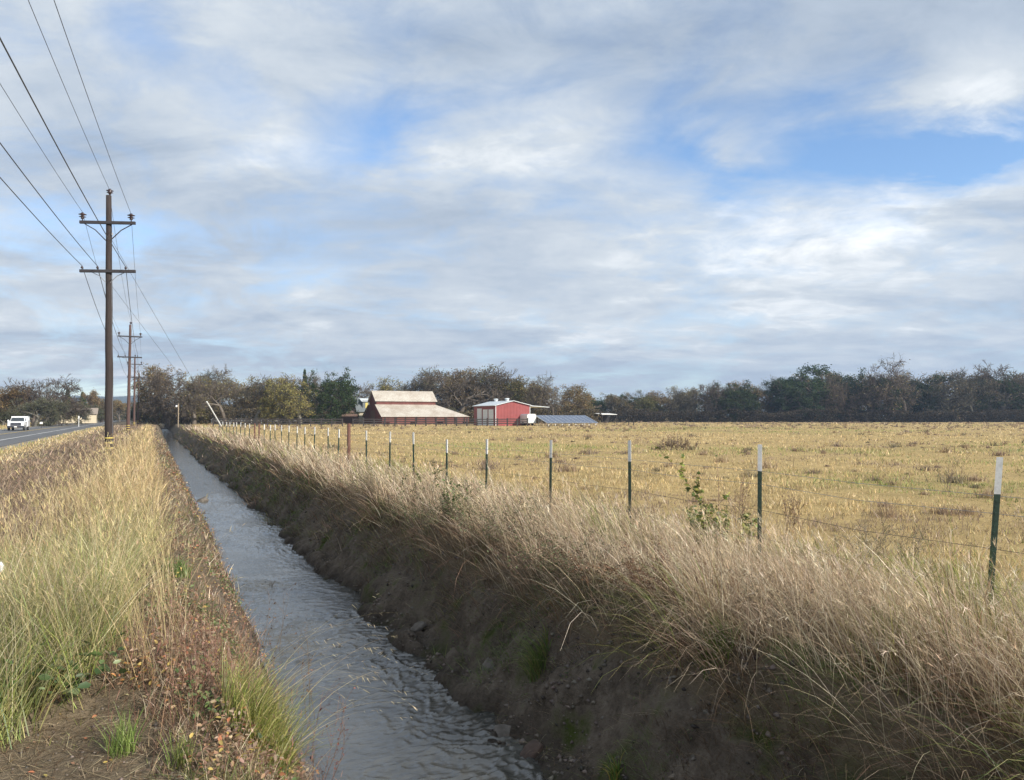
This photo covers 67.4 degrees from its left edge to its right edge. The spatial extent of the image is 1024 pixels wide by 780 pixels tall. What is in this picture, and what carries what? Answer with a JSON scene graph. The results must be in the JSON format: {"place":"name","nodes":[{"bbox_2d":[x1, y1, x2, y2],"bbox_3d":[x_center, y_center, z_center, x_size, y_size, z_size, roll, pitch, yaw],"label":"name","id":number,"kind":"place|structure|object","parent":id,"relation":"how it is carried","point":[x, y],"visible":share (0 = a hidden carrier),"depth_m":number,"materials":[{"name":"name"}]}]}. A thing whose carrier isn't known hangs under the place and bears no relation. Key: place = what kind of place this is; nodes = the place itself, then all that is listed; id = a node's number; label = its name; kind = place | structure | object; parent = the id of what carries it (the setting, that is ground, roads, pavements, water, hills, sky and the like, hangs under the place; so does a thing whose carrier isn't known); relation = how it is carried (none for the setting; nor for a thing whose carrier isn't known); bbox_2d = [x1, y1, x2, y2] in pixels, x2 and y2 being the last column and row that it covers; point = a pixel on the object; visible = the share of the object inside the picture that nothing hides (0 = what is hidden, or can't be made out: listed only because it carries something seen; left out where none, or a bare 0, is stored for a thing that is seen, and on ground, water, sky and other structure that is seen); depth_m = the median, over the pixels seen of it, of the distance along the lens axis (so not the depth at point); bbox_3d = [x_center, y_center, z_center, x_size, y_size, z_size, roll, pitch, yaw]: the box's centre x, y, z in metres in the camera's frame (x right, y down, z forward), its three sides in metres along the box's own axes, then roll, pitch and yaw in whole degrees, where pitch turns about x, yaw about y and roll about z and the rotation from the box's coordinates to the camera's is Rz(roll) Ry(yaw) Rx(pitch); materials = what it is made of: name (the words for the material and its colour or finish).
{"place":"outdoors","nodes":[
{"label":"outdoors","id":0,"kind":"place"},
{"bbox_2d":[0,420,120,446],"bbox_3d":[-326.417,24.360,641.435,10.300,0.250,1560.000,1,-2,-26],"label":"road","id":1,"kind":"structure","parent":0,"point":[18,434],"depth_m":94.39,"materials":[{"name":"asphalt"}]},
{"bbox_2d":[7,416,29,430],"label":"pickup truck","id":2,"kind":"object","parent":1,"relation":"on","point":[23,422],"visible":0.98,"depth_m":107.67,"materials":[{"name":"white paint"}]},
{"bbox_2d":[162,429,549,779],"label":"water","id":3,"kind":"structure","parent":0,"point":[440,734],"depth_m":8.27,"materials":[{"name":"liquid"}]},
{"bbox_2d":[44,395,975,416],"bbox_3d":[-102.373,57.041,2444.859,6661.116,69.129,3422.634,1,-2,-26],"label":"mountains","id":4,"kind":"structure","parent":0,"point":[123,399],"depth_m":2083.64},
{"bbox_2d":[0,417,1023,779],"bbox_3d":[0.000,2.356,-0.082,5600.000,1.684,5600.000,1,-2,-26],"label":"ground","id":5,"kind":"structure","parent":0,"point":[584,713],"depth_m":7.68,"materials":[{"name":"soil"}]},
{"bbox_2d":[0,385,33,423],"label":"autumn tree","id":6,"kind":"object","parent":5,"relation":"on","point":[7,398],"visible":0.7,"depth_m":159.51,"materials":[{"name":"brown plant"}]},
{"bbox_2d":[7,397,64,426],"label":"oak tree","id":7,"kind":"object","parent":5,"relation":"on","point":[42,404],"visible":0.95,"depth_m":154.94,"materials":[{"name":"green plant"}]},
{"bbox_2d":[1,376,92,425],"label":"bare oak","id":8,"kind":"object","parent":5,"relation":"on","point":[64,397],"visible":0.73,"depth_m":166.99,"materials":[{"name":"brown plant"}]},
{"bbox_2d":[23,400,71,425],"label":"bush","id":9,"kind":"object","parent":5,"relation":"on","point":[61,407],"visible":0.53,"depth_m":157.57,"materials":[{"name":"green plant"}]},
{"bbox_2d":[0,633,153,711],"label":"bramble","id":10,"kind":"object","parent":5,"relation":"on","point":[86,684],"visible":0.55,"depth_m":4.58,"materials":[{"name":"green plant"}]},
{"bbox_2d":[61,408,98,422],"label":"roadside house","id":11,"kind":"structure","parent":5,"relation":"on","point":[93,417],"depth_m":208.41,"materials":[{"name":"beige paint"}]},
{"bbox_2d":[80,387,101,407],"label":"autumn tree","id":12,"kind":"object","parent":5,"relation":"on","point":[93,399],"visible":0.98,"depth_m":238.73,"materials":[{"name":"brown plant"}]},
{"bbox_2d":[79,189,135,455],"bbox_3d":[-16.855,-2.690,32.041,2.230,11.532,0.466,-1,-2,-9],"label":"utility pole","id":13,"kind":"object","parent":5,"relation":"on","point":[108,271],"visible":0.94,"depth_m":32.00,"materials":[{"name":"brown wood"}]},
{"bbox_2d":[0,143,133,382],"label":"power line","id":14,"kind":"object","parent":13,"relation":"attached to","point":[57,218],"visible":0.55,"depth_m":21.84,"materials":[{"name":"metal"}]},
{"bbox_2d":[0,37,140,381],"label":"power line","id":15,"kind":"object","parent":13,"relation":"attached to","point":[61,155],"visible":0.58,"depth_m":16.03,"materials":[{"name":"metal"}]},
{"bbox_2d":[54,0,142,372],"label":"power line","id":16,"kind":"object","parent":13,"relation":"attached to","point":[99,129],"visible":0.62,"depth_m":20.55,"materials":[{"name":"metal"}]},
{"bbox_2d":[90,703,152,757],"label":"grass tuft","id":17,"kind":"object","parent":5,"relation":"on","point":[118,737],"visible":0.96,"depth_m":4.01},
{"bbox_2d":[0,422,243,749],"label":"verge grass","id":18,"kind":"structure","parent":5,"relation":"on","point":[66,584],"depth_m":6.28,"materials":[{"name":"plant"}]},
{"bbox_2d":[117,322,141,431],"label":"utility pole","id":19,"kind":"object","parent":5,"relation":"on","point":[129,357],"visible":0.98,"depth_m":75.47,"materials":[{"name":"brown wood"}]},
{"bbox_2d":[127,355,142,426],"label":"utility pole","id":20,"kind":"object","parent":5,"relation":"on","point":[134,368],"visible":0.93,"depth_m":118.94,"materials":[{"name":"brown wood"}]},
{"bbox_2d":[130,363,190,426],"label":"brown oak","id":21,"kind":"object","parent":5,"relation":"on","point":[149,371],"visible":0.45,"depth_m":165.40,"materials":[{"name":"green plant"}]},
{"bbox_2d":[0,440,322,779],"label":"fallen leaves","id":22,"kind":"object","parent":5,"relation":"on","point":[236,736],"visible":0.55,"depth_m":4.85,"materials":[{"name":"plant"}]},
{"bbox_2d":[155,556,196,577],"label":"grass tuft","id":23,"kind":"object","parent":5,"relation":"on","point":[177,568],"visible":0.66,"depth_m":8.08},
{"bbox_2d":[131,365,228,429],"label":"bare oak","id":24,"kind":"object","parent":5,"relation":"on","point":[161,395],"visible":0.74,"depth_m":159.76,"materials":[{"name":"brown plant"}]},
{"bbox_2d":[157,724,206,769],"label":"grass tuft","id":25,"kind":"object","parent":5,"relation":"on","point":[180,757],"visible":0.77,"depth_m":3.85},
{"bbox_2d":[173,374,232,423],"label":"oak tree","id":26,"kind":"object","parent":5,"relation":"on","point":[204,411],"visible":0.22,"depth_m":177.11,"materials":[{"name":"green plant"}]},
{"bbox_2d":[176,366,238,422],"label":"bare oak","id":27,"kind":"object","parent":5,"relation":"on","point":[213,377],"visible":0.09,"depth_m":188.16,"materials":[{"name":"brown plant"}]},
{"bbox_2d":[164,364,251,422],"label":"bare oak","id":28,"kind":"object","parent":5,"relation":"on","point":[227,393],"visible":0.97,"depth_m":159.05,"materials":[{"name":"brown plant"}]},
{"bbox_2d":[64,428,353,779],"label":"bank weeds","id":29,"kind":"object","parent":5,"relation":"on","point":[249,768],"visible":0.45,"depth_m":4.90,"materials":[{"name":"brown plant"}]},
{"bbox_2d":[222,376,262,422],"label":"brown oak","id":30,"kind":"object","parent":5,"relation":"on","point":[251,380],"visible":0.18,"depth_m":187.84,"materials":[{"name":"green plant"}]},
{"bbox_2d":[235,375,308,424],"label":"bare oak","id":31,"kind":"object","parent":5,"relation":"on","point":[245,394],"visible":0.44,"depth_m":159.54,"materials":[{"name":"brown plant"}]},
{"bbox_2d":[241,378,310,422],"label":"brown oak","id":32,"kind":"object","parent":5,"relation":"on","point":[293,381],"visible":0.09,"depth_m":184.26,"materials":[{"name":"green plant"}]},
{"bbox_2d":[255,372,317,424],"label":"oak tree","id":33,"kind":"object","parent":5,"relation":"on","point":[269,412],"visible":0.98,"depth_m":155.27,"materials":[{"name":"green plant"}]},
{"bbox_2d":[257,375,321,422],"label":"bare oak","id":34,"kind":"object","parent":5,"relation":"on","point":[296,391],"visible":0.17,"depth_m":183.34,"materials":[{"name":"brown plant"}]},
{"bbox_2d":[264,622,316,716],"bbox_3d":[-2.049,2.659,7.175,0.503,0.984,0.507,1,-2,-26],"label":"dry weed","id":35,"kind":"object","parent":5,"relation":"on","point":[307,690],"visible":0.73,"depth_m":7.17,"materials":[{"name":"brown plant"}]},
{"bbox_2d":[202,595,422,779],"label":"grass tuft","id":36,"kind":"object","parent":5,"relation":"on","point":[260,715],"visible":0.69,"depth_m":4.52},
{"bbox_2d":[295,367,359,424],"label":"evergreen oak","id":37,"kind":"object","parent":5,"relation":"on","point":[338,403],"visible":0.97,"depth_m":160.42,"materials":[{"name":"green plant"}]},
{"bbox_2d":[301,678,356,779],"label":"dry weed","id":38,"kind":"object","parent":5,"relation":"on","point":[320,709],"visible":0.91,"depth_m":5.50,"materials":[{"name":"brown plant"}]},
{"bbox_2d":[336,398,368,423],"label":"farmhouse","id":39,"kind":"object","parent":5,"relation":"on","point":[363,403],"visible":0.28,"depth_m":172.05,"materials":[{"name":"beige"}]},
{"bbox_2d":[132,405,601,423],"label":"undergrowth","id":40,"kind":"object","parent":5,"relation":"on","point":[229,410],"visible":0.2,"depth_m":178.87,"materials":[{"name":"brown plant"}]},
{"bbox_2d":[213,418,527,426],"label":"board fence","id":41,"kind":"object","parent":5,"relation":"on","point":[373,421],"visible":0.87,"depth_m":130.81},
{"bbox_2d":[335,461,406,500],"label":"tangled shrub","id":42,"kind":"object","parent":5,"relation":"on","point":[366,480],"visible":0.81,"depth_m":14.76,"materials":[{"name":"brown plant"}]},
{"bbox_2d":[359,376,401,396],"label":"oak tree","id":43,"kind":"object","parent":5,"relation":"on","point":[385,381],"visible":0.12,"depth_m":206.36,"materials":[{"name":"brown plant"}]},
{"bbox_2d":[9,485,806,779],"bbox_3d":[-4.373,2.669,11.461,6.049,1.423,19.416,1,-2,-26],"label":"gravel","id":44,"kind":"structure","parent":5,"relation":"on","point":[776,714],"depth_m":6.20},
{"bbox_2d":[362,391,469,424],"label":"barn","id":45,"kind":"structure","parent":5,"relation":"on","point":[402,404],"depth_m":164.33,"materials":[{"name":"brown"}]},
{"bbox_2d":[386,364,445,397],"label":"bare oak","id":46,"kind":"object","parent":5,"relation":"on","point":[421,385],"visible":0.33,"depth_m":196.65,"materials":[{"name":"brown plant"}]},
{"bbox_2d":[396,462,447,502],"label":"leafy shrub","id":47,"kind":"object","parent":5,"relation":"on","point":[419,477],"visible":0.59,"depth_m":13.20,"materials":[{"name":"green plant"}]},
{"bbox_2d":[381,482,486,536],"bbox_3d":[-0.991,1.635,10.714,1.504,0.714,1.278,1,-2,-26],"label":"tangled shrub","id":48,"kind":"object","parent":5,"relation":"on","point":[437,509],"visible":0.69,"depth_m":10.70,"materials":[{"name":"brown plant"}]},
{"bbox_2d":[437,478,487,535],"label":"leafy shrub","id":49,"kind":"object","parent":5,"relation":"on","point":[453,499],"visible":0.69,"depth_m":10.56,"materials":[{"name":"green plant"}]},
{"bbox_2d":[416,361,522,411],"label":"bare oak","id":50,"kind":"object","parent":5,"relation":"on","point":[465,401],"visible":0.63,"depth_m":187.21,"materials":[{"name":"brown plant"}]},
{"bbox_2d":[436,368,502,411],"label":"brown oak","id":51,"kind":"object","parent":5,"relation":"on","point":[467,392],"visible":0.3,"depth_m":195.36,"materials":[{"name":"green plant"}]},
{"bbox_2d":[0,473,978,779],"bbox_3d":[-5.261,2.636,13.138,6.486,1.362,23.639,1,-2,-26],"label":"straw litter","id":52,"kind":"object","parent":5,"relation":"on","point":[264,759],"visible":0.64,"depth_m":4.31,"materials":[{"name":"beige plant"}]},
{"bbox_2d":[467,371,529,408],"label":"oak tree","id":53,"kind":"object","parent":5,"relation":"on","point":[513,383],"visible":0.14,"depth_m":193.76,"materials":[{"name":"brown plant"}]},
{"bbox_2d":[447,487,553,553],"bbox_3d":[-0.143,1.548,9.327,1.322,0.727,1.134,0,-2,-4],"label":"tangled shrub","id":54,"kind":"object","parent":5,"relation":"on","point":[492,522],"visible":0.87,"depth_m":9.17,"materials":[{"name":"brown plant"}]},
{"bbox_2d":[493,724,510,736],"bbox_3d":[-0.072,3.027,6.761,0.205,0.078,0.205,0,27,1],"label":"rock","id":55,"kind":"object","parent":5,"relation":"on","point":[501,730],"visible":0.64,"depth_m":6.76,"materials":[{"name":"stone"}]},
{"bbox_2d":[469,364,535,412],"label":"oak tree","id":56,"kind":"object","parent":5,"relation":"on","point":[518,397],"visible":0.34,"depth_m":193.72,"materials":[{"name":"brown plant"}]},
{"bbox_2d":[472,398,548,425],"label":"workshop","id":57,"kind":"structure","parent":5,"relation":"on","point":[505,409],"depth_m":140.90,"materials":[{"name":"red metal"}]},
{"bbox_2d":[498,613,555,682],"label":"grass tuft","id":58,"kind":"object","parent":5,"relation":"on","point":[535,662],"visible":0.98,"depth_m":7.19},
{"bbox_2d":[502,374,554,414],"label":"brown oak","id":59,"kind":"object","parent":5,"relation":"on","point":[525,392],"visible":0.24,"depth_m":193.65,"materials":[{"name":"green plant"}]},
{"bbox_2d":[520,739,543,757],"bbox_3d":[0.170,3.004,6.368,0.178,0.110,0.220,-2,26,47],"label":"rock","id":60,"kind":"object","parent":5,"relation":"on","point":[532,747],"visible":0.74,"depth_m":6.34,"materials":[{"name":"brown stone"}]},
{"bbox_2d":[522,371,567,414],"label":"bare oak","id":61,"kind":"object","parent":5,"relation":"on","point":[546,390],"visible":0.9,"depth_m":185.72,"materials":[{"name":"brown plant"}]},
{"bbox_2d":[217,447,889,779],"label":"dry grass","id":62,"kind":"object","parent":5,"relation":"on","point":[707,708],"visible":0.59,"depth_m":5.27,"materials":[{"name":"brown plant"}]},
{"bbox_2d":[701,562,871,640],"bbox_3d":[1.932,1.535,5.704,0.961,0.508,1.103,1,-2,-26],"label":"tangled shrub","id":63,"kind":"object","parent":62,"relation":"on","point":[776,604],"visible":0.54,"depth_m":5.60,"materials":[{"name":"beige plant"}]},
{"bbox_2d":[487,518,623,585],"bbox_3d":[0.418,1.588,7.622,1.261,0.574,1.272,0,-2,1],"label":"tangled shrub","id":64,"kind":"object","parent":5,"relation":"on","point":[554,553],"visible":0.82,"depth_m":7.48,"materials":[{"name":"beige plant"}]},
{"bbox_2d":[536,415,597,425],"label":"solar array","id":65,"kind":"object","parent":5,"relation":"on","point":[570,419],"visible":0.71,"depth_m":140.15,"materials":[{"name":"glass"}]},
{"bbox_2d":[136,448,998,779],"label":"ground cover","id":66,"kind":"object","parent":5,"relation":"on","point":[176,692],"visible":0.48,"depth_m":6.01,"materials":[{"name":"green plant"}]},
{"bbox_2d":[550,383,596,416],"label":"brown oak","id":67,"kind":"object","parent":5,"relation":"on","point":[580,402],"visible":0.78,"depth_m":198.94,"materials":[{"name":"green plant"}]},
{"bbox_2d":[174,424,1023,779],"bbox_3d":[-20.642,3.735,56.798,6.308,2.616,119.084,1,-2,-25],"label":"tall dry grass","id":68,"kind":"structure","parent":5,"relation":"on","point":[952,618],"depth_m":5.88,"materials":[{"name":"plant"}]},
{"bbox_2d":[193,422,1023,611],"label":"field grass","id":69,"kind":"structure","parent":5,"relation":"on","point":[820,487],"depth_m":21.87,"materials":[{"name":"plant"}]},
{"bbox_2d":[199,421,1023,517],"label":"weeds","id":70,"kind":"object","parent":5,"relation":"on","point":[884,504],"visible":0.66,"depth_m":36.37,"materials":[{"name":"brown plant"}]},
{"bbox_2d":[599,751,627,779],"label":"grass tuft","id":71,"kind":"object","parent":5,"relation":"on","point":[618,772],"visible":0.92,"depth_m":5.39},
{"bbox_2d":[600,392,637,421],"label":"brown oak","id":72,"kind":"object","parent":5,"relation":"on","point":[616,404],"visible":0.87,"depth_m":243.45,"materials":[{"name":"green plant"}]},
{"bbox_2d":[219,422,1023,626],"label":"wire fence","id":73,"kind":"object","parent":5,"relation":"on","point":[996,499],"visible":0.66,"depth_m":8.38,"materials":[{"name":"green metal"}]},
{"bbox_2d":[633,390,668,421],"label":"oak tree","id":74,"kind":"object","parent":5,"relation":"on","point":[648,404],"visible":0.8,"depth_m":244.78,"materials":[{"name":"green plant"}]},
{"bbox_2d":[567,528,739,610],"bbox_3d":[1.259,1.517,6.480,1.160,0.556,1.162,2,-3,-43],"label":"tangled shrub","id":75,"kind":"object","parent":5,"relation":"on","point":[629,562],"visible":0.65,"depth_m":6.51,"materials":[{"name":"beige plant"}]},
{"bbox_2d":[642,390,681,420],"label":"brown oak","id":76,"kind":"object","parent":5,"relation":"on","point":[659,399],"visible":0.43,"depth_m":252.85,"materials":[{"name":"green plant"}]},
{"bbox_2d":[659,434,697,450],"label":"dry shrub","id":77,"kind":"object","parent":5,"relation":"on","point":[677,445],"visible":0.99,"depth_m":37.74,"materials":[{"name":"brown plant"}]},
{"bbox_2d":[666,387,704,421],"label":"bare oak","id":78,"kind":"object","parent":5,"relation":"on","point":[679,398],"visible":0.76,"depth_m":239.19,"materials":[{"name":"brown plant"}]},
{"bbox_2d":[663,386,707,412],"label":"brown oak","id":79,"kind":"object","parent":5,"relation":"on","point":[689,395],"visible":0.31,"depth_m":254.61,"materials":[{"name":"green plant"}]},
{"bbox_2d":[650,441,730,553],"bbox_3d":[2.063,1.268,8.829,0.903,1.388,0.466,0,-2,-8],"label":"sapling","id":80,"kind":"object","parent":5,"relation":"on","point":[697,491],"visible":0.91,"depth_m":8.87,"materials":[{"name":"green plant"}]},
{"bbox_2d":[690,381,737,421],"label":"bare oak","id":81,"kind":"object","parent":5,"relation":"on","point":[711,391],"visible":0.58,"depth_m":237.84,"materials":[{"name":"brown plant"}]},
{"bbox_2d":[677,603,751,680],"bbox_3d":[1.414,1.800,5.471,0.436,0.521,0.566,1,-2,-26],"label":"grass tuft","id":82,"kind":"object","parent":5,"relation":"on","point":[721,642],"visible":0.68,"depth_m":5.46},
{"bbox_2d":[682,500,756,555],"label":"leafy shrub","id":83,"kind":"object","parent":5,"relation":"on","point":[726,521],"visible":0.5,"depth_m":9.09,"materials":[{"name":"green plant"}]},
{"bbox_2d":[699,379,762,421],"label":"evergreen oak","id":84,"kind":"object","parent":5,"relation":"on","point":[747,399],"visible":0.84,"depth_m":237.40,"materials":[{"name":"green plant"}]},
{"bbox_2d":[720,470,756,527],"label":"dry weed","id":85,"kind":"object","parent":5,"relation":"on","point":[743,509],"visible":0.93,"depth_m":11.41,"materials":[{"name":"brown plant"}]},
{"bbox_2d":[718,380,775,420],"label":"brown oak","id":86,"kind":"object","parent":5,"relation":"on","point":[759,392],"visible":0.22,"depth_m":252.33,"materials":[{"name":"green plant"}]},
{"bbox_2d":[537,408,1023,421],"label":"undergrowth","id":87,"kind":"object","parent":5,"relation":"on","point":[999,415],"visible":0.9,"depth_m":232.19,"materials":[{"name":"brown plant"}]},
{"bbox_2d":[564,394,1013,420],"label":"distant wood","id":88,"kind":"object","parent":5,"relation":"on","point":[700,405],"visible":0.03,"depth_m":284.59,"materials":[{"name":"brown plant"}]},
{"bbox_2d":[776,485,807,532],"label":"dry weed","id":89,"kind":"object","parent":5,"relation":"on","point":[792,508],"visible":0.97,"depth_m":10.87,"materials":[{"name":"brown plant"}]},
{"bbox_2d":[761,379,826,421],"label":"evergreen oak","id":90,"kind":"object","parent":5,"relation":"on","point":[789,403],"visible":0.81,"depth_m":237.61,"materials":[{"name":"green plant"}]},
{"bbox_2d":[761,367,846,421],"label":"evergreen oak","id":91,"kind":"object","parent":5,"relation":"on","point":[818,387],"visible":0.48,"depth_m":243.22,"materials":[{"name":"green plant"}]},
{"bbox_2d":[776,362,860,421],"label":"evergreen oak","id":92,"kind":"object","parent":5,"relation":"on","point":[814,368],"visible":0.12,"depth_m":249.32,"materials":[{"name":"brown plant"}]},
{"bbox_2d":[814,370,861,421],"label":"bare oak","id":93,"kind":"object","parent":5,"relation":"on","point":[841,396],"visible":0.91,"depth_m":236.99,"materials":[{"name":"brown plant"}]},
{"bbox_2d":[833,367,907,421],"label":"evergreen oak","id":94,"kind":"object","parent":5,"relation":"on","point":[860,378],"visible":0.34,"depth_m":241.84,"materials":[{"name":"green plant"}]},
{"bbox_2d":[825,508,931,569],"bbox_3d":[4.037,1.600,8.282,1.062,0.701,0.994,1,-2,-26],"label":"dry shrub","id":95,"kind":"object","parent":5,"relation":"on","point":[884,538],"visible":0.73,"depth_m":8.25,"materials":[{"name":"brown plant"}]},
{"bbox_2d":[849,353,926,421],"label":"bare oak","id":96,"kind":"object","parent":5,"relation":"on","point":[873,380],"visible":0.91,"depth_m":235.00,"materials":[{"name":"brown plant"}]},
{"bbox_2d":[891,373,956,421],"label":"evergreen oak","id":97,"kind":"object","parent":5,"relation":"on","point":[916,407],"visible":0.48,"depth_m":242.36,"materials":[{"name":"green plant"}]},
{"bbox_2d":[900,370,962,409],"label":"brown oak","id":98,"kind":"object","parent":5,"relation":"on","point":[933,378],"visible":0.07,"depth_m":252.51,"materials":[{"name":"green plant"}]},
{"bbox_2d":[918,366,1010,421],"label":"bare oak","id":99,"kind":"object","parent":5,"relation":"on","point":[961,381],"visible":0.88,"depth_m":237.04,"materials":[{"name":"brown plant"}]},
{"bbox_2d":[952,359,1023,421],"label":"bare oak","id":100,"kind":"object","parent":5,"relation":"on","point":[995,375],"visible":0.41,"depth_m":242.32,"materials":[{"name":"brown plant"}]},
{"bbox_2d":[962,368,1023,421],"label":"evergreen oak","id":101,"kind":"object","parent":5,"relation":"on","point":[1014,391],"visible":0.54,"depth_m":241.14,"materials":[{"name":"green plant"}]},
{"bbox_2d":[0,0,1023,408],"label":"sky","id":102,"kind":"structure","parent":0,"point":[616,197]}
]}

